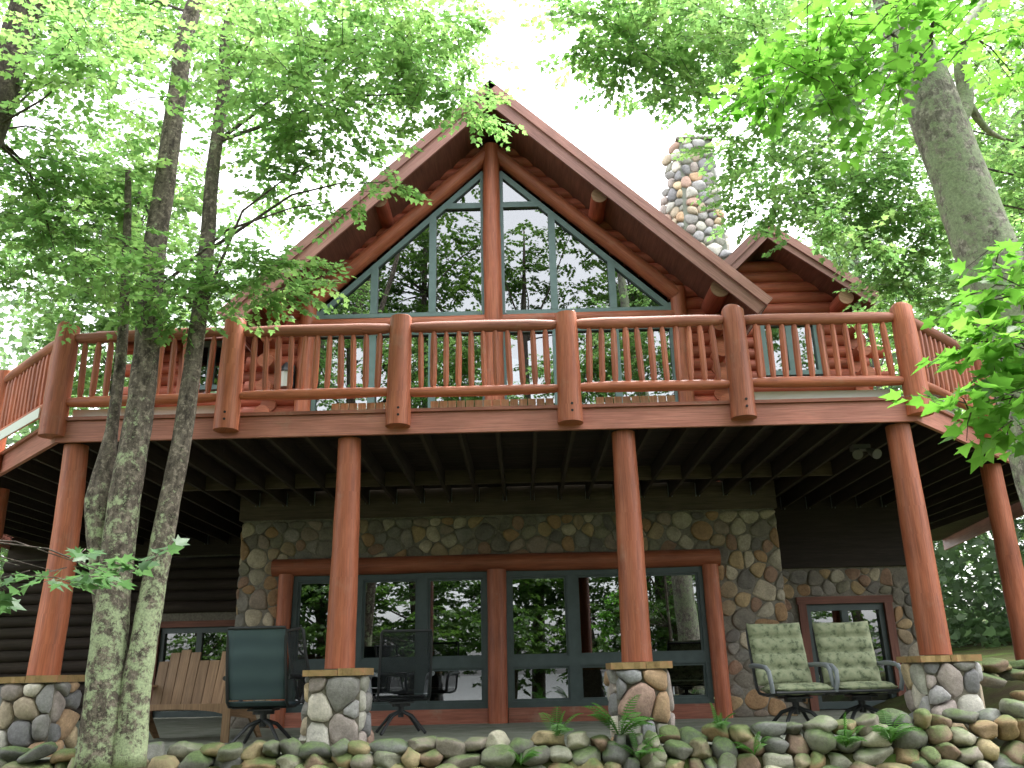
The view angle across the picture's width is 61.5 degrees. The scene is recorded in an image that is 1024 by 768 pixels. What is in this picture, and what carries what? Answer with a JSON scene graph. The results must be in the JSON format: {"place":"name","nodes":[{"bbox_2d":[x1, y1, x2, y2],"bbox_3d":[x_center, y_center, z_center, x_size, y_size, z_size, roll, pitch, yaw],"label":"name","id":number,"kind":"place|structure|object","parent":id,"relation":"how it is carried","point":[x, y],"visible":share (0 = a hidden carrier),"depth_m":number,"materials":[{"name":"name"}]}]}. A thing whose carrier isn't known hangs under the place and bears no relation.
{"place":"outdoors","nodes":[
{"label":"outdoors","id":0,"kind":"place"},
{"bbox_2d":[0,0,1023,609],"label":"sky","id":1,"kind":"structure","parent":0,"point":[632,148],"materials":[{"name":"white"}]},
{"bbox_2d":[33,709,1005,763],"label":"patio slab","id":2,"kind":"structure","parent":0,"point":[202,730],"depth_m":10.71,"materials":[{"name":"concrete"}]},
{"bbox_2d":[0,675,84,756],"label":"stone pier","id":3,"kind":"structure","parent":2,"relation":"on","point":[35,710],"depth_m":8.14,"materials":[{"name":"grey stone"}]},
{"bbox_2d":[149,650,261,742],"bbox_3d":[-3.686,3.584,9.958,1.500,1.001,0.910,-4,-19,9],"label":"garden bench","id":4,"kind":"object","parent":2,"relation":"on","point":[187,680],"visible":0.58,"depth_m":10.21,"materials":[{"name":"brown wood"}]},
{"bbox_2d":[223,626,305,743],"bbox_3d":[-2.578,3.130,8.923,0.752,1.154,0.779,-1,-18,0],"label":"patio chair","id":5,"kind":"object","parent":2,"relation":"on","point":[256,666],"visible":0.97,"depth_m":8.71,"materials":[{"name":"fabric"}]},
{"bbox_2d":[287,626,370,739],"bbox_3d":[-1.992,3.205,9.188,0.779,1.154,0.752,9,-21,-28],"label":"patio chair","id":6,"kind":"object","parent":2,"relation":"on","point":[290,656],"visible":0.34,"depth_m":9.29,"materials":[{"name":"black metal"}]},
{"bbox_2d":[299,668,373,745],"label":"stone pier","id":7,"kind":"structure","parent":2,"relation":"on","point":[337,706],"depth_m":8.10,"materials":[{"name":"grey stone"}]},
{"bbox_2d":[369,629,434,735],"bbox_3d":[-1.303,3.527,10.197,0.752,1.154,0.779,3,-19,-14],"label":"patio chair","id":8,"kind":"object","parent":2,"relation":"on","point":[401,702],"visible":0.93,"depth_m":10.07,"materials":[{"name":"black fabric"}]},
{"bbox_2d":[0,80,923,728],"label":"log house","id":9,"kind":"structure","parent":2,"relation":"on","point":[512,600],"depth_m":13.35,"materials":[{"name":"wood logs"},{"name":"stone"},{"name":"glass"}]},
{"bbox_2d":[150,620,234,717],"bbox_3d":[-5.699,5.148,15.547,1.700,1.670,0.194,-1,-18,0],"label":"window","id":10,"kind":"structure","parent":9,"relation":"in","point":[208,637],"depth_m":15.70,"materials":[{"name":"teal paint"}]},
{"bbox_2d":[199,341,221,391],"bbox_3d":[-5.229,-0.312,14.958,0.880,0.890,0.120,-1,-18,0],"label":"wing window","id":11,"kind":"structure","parent":9,"relation":"in","point":[206,350],"depth_m":14.95,"materials":[{"name":"clear glass"}]},
{"bbox_2d":[281,362,295,388],"bbox_3d":[-3.474,-0.133,13.233,0.260,0.400,0.310,-1,-18,0],"label":"wall lantern","id":12,"kind":"object","parent":9,"relation":"attached to","point":[284,369],"depth_m":13.14,"materials":[{"name":"white glass"}]},
{"bbox_2d":[286,571,487,712],"bbox_3d":[-1.736,3.632,12.186,2.800,1.860,0.106,-1,-18,0],"label":"basement window","id":13,"kind":"structure","parent":9,"relation":"in","point":[453,605],"depth_m":12.21,"materials":[{"name":"clear glass"}]},
{"bbox_2d":[311,171,484,410],"bbox_3d":[-1.768,-1.024,13.744,2.752,5.338,0.108,-1,-18,0],"label":"gable window","id":14,"kind":"structure","parent":9,"relation":"in","point":[437,269],"depth_m":13.89,"materials":[{"name":"clear glass"}]},
{"bbox_2d":[0,302,1023,675],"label":"raised deck","id":15,"kind":"structure","parent":9,"relation":"attached to","point":[794,446],"depth_m":9.22,"materials":[{"name":"brown wood"}]},
{"bbox_2d":[849,444,881,459],"bbox_3d":[4.030,0.785,9.866,0.335,0.204,0.269,-1,-18,0],"label":"flood light","id":16,"kind":"object","parent":15,"relation":"attached to","point":[857,450],"visible":1,"depth_m":9.77,"materials":[{"name":"grey metal"}]},
{"bbox_2d":[499,171,678,405],"bbox_3d":[1.181,-1.098,13.726,2.752,5.338,0.108,-1,-18,0],"label":"gable window","id":17,"kind":"structure","parent":9,"relation":"in","point":[547,266],"depth_m":13.87,"materials":[{"name":"clear glass"}]},
{"bbox_2d":[506,566,713,707],"bbox_3d":[1.343,3.555,12.167,2.840,1.860,0.106,-1,-18,0],"label":"basement window","id":18,"kind":"structure","parent":9,"relation":"in","point":[563,626],"depth_m":12.18,"materials":[{"name":"clear glass"}]},
{"bbox_2d":[760,325,822,376],"bbox_3d":[4.827,-0.611,14.913,1.000,0.990,0.120,-1,-18,0],"label":"wing window","id":19,"kind":"structure","parent":9,"relation":"in","point":[801,328],"depth_m":14.87,"materials":[{"name":"clear glass"}]},
{"bbox_2d":[795,595,905,710],"bbox_3d":[5.226,4.145,13.300,1.500,1.670,0.194,-1,-18,0],"label":"window","id":20,"kind":"structure","parent":9,"relation":"in","point":[877,610],"depth_m":13.39,"materials":[{"name":"teal paint"}]},
{"bbox_2d":[604,661,674,743],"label":"stone pier","id":21,"kind":"structure","parent":2,"relation":"on","point":[648,683],"depth_m":8.09,"materials":[{"name":"grey stone"}]},
{"bbox_2d":[745,622,839,734],"bbox_3d":[2.927,3.071,9.055,0.752,1.110,0.779,0,-19,-4],"label":"patio chair","id":22,"kind":"object","parent":2,"relation":"on","point":[779,665],"visible":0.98,"depth_m":9.24,"materials":[{"name":"fabric"},{"name":"black metal"},{"name":"grey metal"}]},
{"bbox_2d":[812,621,903,719],"bbox_3d":[3.638,3.070,9.099,0.752,1.110,0.779,-3,-19,4],"label":"patio chair","id":23,"kind":"object","parent":2,"relation":"on","point":[846,649],"visible":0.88,"depth_m":9.30,"materials":[{"name":"fabric"},{"name":"black metal"},{"name":"grey metal"}]},
{"bbox_2d":[896,654,984,736],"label":"stone pier","id":24,"kind":"structure","parent":2,"relation":"on","point":[937,684],"depth_m":8.10,"materials":[{"name":"grey stone"}]},
{"bbox_2d":[209,612,1023,767],"bbox_3d":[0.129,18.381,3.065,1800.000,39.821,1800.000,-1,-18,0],"label":"ground","id":25,"kind":"structure","parent":0,"point":[993,697],"depth_m":10.94,"materials":[{"name":"green plant"}]},
{"bbox_2d":[0,535,189,614],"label":"maple sapling","id":26,"kind":"object","parent":25,"relation":"on","point":[8,602],"visible":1,"depth_m":4.89,"materials":[{"name":"green plant"}]},
{"bbox_2d":[0,0,208,324],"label":"maple tree","id":27,"kind":"object","parent":25,"relation":"on","point":[22,24],"visible":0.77,"depth_m":8.30,"materials":[{"name":"green plant"}]},
{"bbox_2d":[0,117,225,575],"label":"forest tree","id":28,"kind":"object","parent":25,"relation":"on","point":[101,323],"visible":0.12,"depth_m":22.44,"materials":[{"name":"green plant"}]},
{"bbox_2d":[87,185,272,396],"bbox_3d":[-11.072,1.552,30.127,7.332,18.004,7.234,-1,-18,0],"label":"forest tree","id":29,"kind":"object","parent":25,"relation":"on","point":[235,244],"visible":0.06,"depth_m":32.18,"materials":[{"name":"green plant"}]},
{"bbox_2d":[0,0,527,767],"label":"maple tree","id":30,"kind":"object","parent":25,"relation":"on","point":[114,726],"visible":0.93,"depth_m":8.34,"materials":[{"name":"green plant"}]},
{"bbox_2d":[0,657,1023,767],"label":"boulder wall","id":31,"kind":"structure","parent":25,"relation":"on","point":[957,747],"depth_m":7.48,"materials":[{"name":"grey stone"}]},
{"bbox_2d":[508,749,541,764],"bbox_3d":[0.076,3.187,7.362,0.253,0.149,0.413,7,-20,-24],"label":"fern","id":32,"kind":"object","parent":31,"relation":"on","point":[530,754],"visible":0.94,"depth_m":7.34,"materials":[{"name":"green plant"}]},
{"bbox_2d":[538,706,582,735],"bbox_3d":[0.387,3.008,7.620,0.460,0.280,0.366,-11,-21,27],"label":"fern","id":33,"kind":"object","parent":31,"relation":"on","point":[557,726],"visible":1,"depth_m":7.66,"materials":[{"name":"green plant"}]},
{"bbox_2d":[584,694,654,734],"bbox_3d":[0.961,2.950,7.618,0.651,0.362,0.442,-7,-19,16],"label":"fern","id":34,"kind":"object","parent":31,"relation":"on","point":[635,722],"visible":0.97,"depth_m":7.58,"materials":[{"name":"green plant"}]},
{"bbox_2d":[614,728,665,759],"bbox_3d":[1.100,3.097,7.391,0.294,0.255,0.502,15,-25,-41],"label":"fern","id":35,"kind":"object","parent":31,"relation":"on","point":[640,755],"visible":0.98,"depth_m":7.37,"materials":[{"name":"green plant"}]},
{"bbox_2d":[709,702,734,728],"bbox_3d":[1.876,2.955,7.603,0.234,0.263,0.380,-1,-18,0],"label":"fern","id":36,"kind":"object","parent":31,"relation":"on","point":[719,723],"visible":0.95,"depth_m":7.62,"materials":[{"name":"green plant"}]},
{"bbox_2d":[730,731,770,754],"bbox_3d":[2.065,3.080,7.366,0.371,0.188,0.237,-1,-18,0],"label":"fern","id":37,"kind":"object","parent":31,"relation":"on","point":[745,747],"visible":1,"depth_m":7.37,"materials":[{"name":"green plant"}]},
{"bbox_2d":[834,712,866,747],"bbox_3d":[2.881,2.959,7.338,0.255,0.285,0.303,-17,-24,39],"label":"fern","id":38,"kind":"object","parent":31,"relation":"on","point":[844,740],"visible":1,"depth_m":7.35,"materials":[{"name":"green plant"}]},
{"bbox_2d":[869,710,922,743],"bbox_3d":[3.300,2.956,7.393,0.400,0.266,0.454,-15,-23,36],"label":"fern","id":39,"kind":"object","parent":31,"relation":"on","point":[891,731],"visible":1,"depth_m":7.40,"materials":[{"name":"green plant"}]},
{"bbox_2d":[0,101,1023,648],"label":"woods","id":40,"kind":"object","parent":25,"relation":"on","point":[978,621],"visible":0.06,"depth_m":30.23,"materials":[{"name":"green plant"}]},
{"bbox_2d":[512,0,1023,412],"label":"maple tree","id":41,"kind":"object","parent":25,"relation":"on","point":[628,21],"visible":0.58,"depth_m":9.86,"materials":[{"name":"green plant"}]},
{"bbox_2d":[699,0,1023,511],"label":"maple tree","id":42,"kind":"object","parent":25,"relation":"on","point":[938,108],"visible":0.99,"depth_m":5.96,"materials":[{"name":"green plant"}]},
{"bbox_2d":[791,169,968,655],"bbox_3d":[12.897,0.391,29.858,6.479,17.468,7.816,-7,-19,17],"label":"forest tree","id":43,"kind":"object","parent":25,"relation":"on","point":[856,261],"visible":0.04,"depth_m":30.77,"materials":[{"name":"green plant"}]},
{"bbox_2d":[797,224,979,565],"bbox_3d":[15.318,1.478,36.843,8.642,18.758,7.735,-1,-18,0],"label":"forest tree","id":44,"kind":"object","parent":25,"relation":"on","point":[852,272],"visible":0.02,"depth_m":38.46,"materials":[{"name":"green plant"}]},
{"bbox_2d":[878,231,1023,473],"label":"maple sapling","id":45,"kind":"object","parent":25,"relation":"on","point":[964,319],"visible":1,"depth_m":3.65,"materials":[{"name":"green plant"}]},
{"bbox_2d":[950,0,1023,413],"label":"forest tree","id":46,"kind":"object","parent":25,"relation":"on","point":[1015,136],"visible":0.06,"depth_m":22.33,"materials":[{"name":"green plant"}]},
{"bbox_2d":[980,111,1023,540],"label":"forest tree","id":47,"kind":"object","parent":25,"relation":"on","point":[1022,538],"visible":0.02,"depth_m":28.45,"materials":[{"name":"green plant"}]}
]}

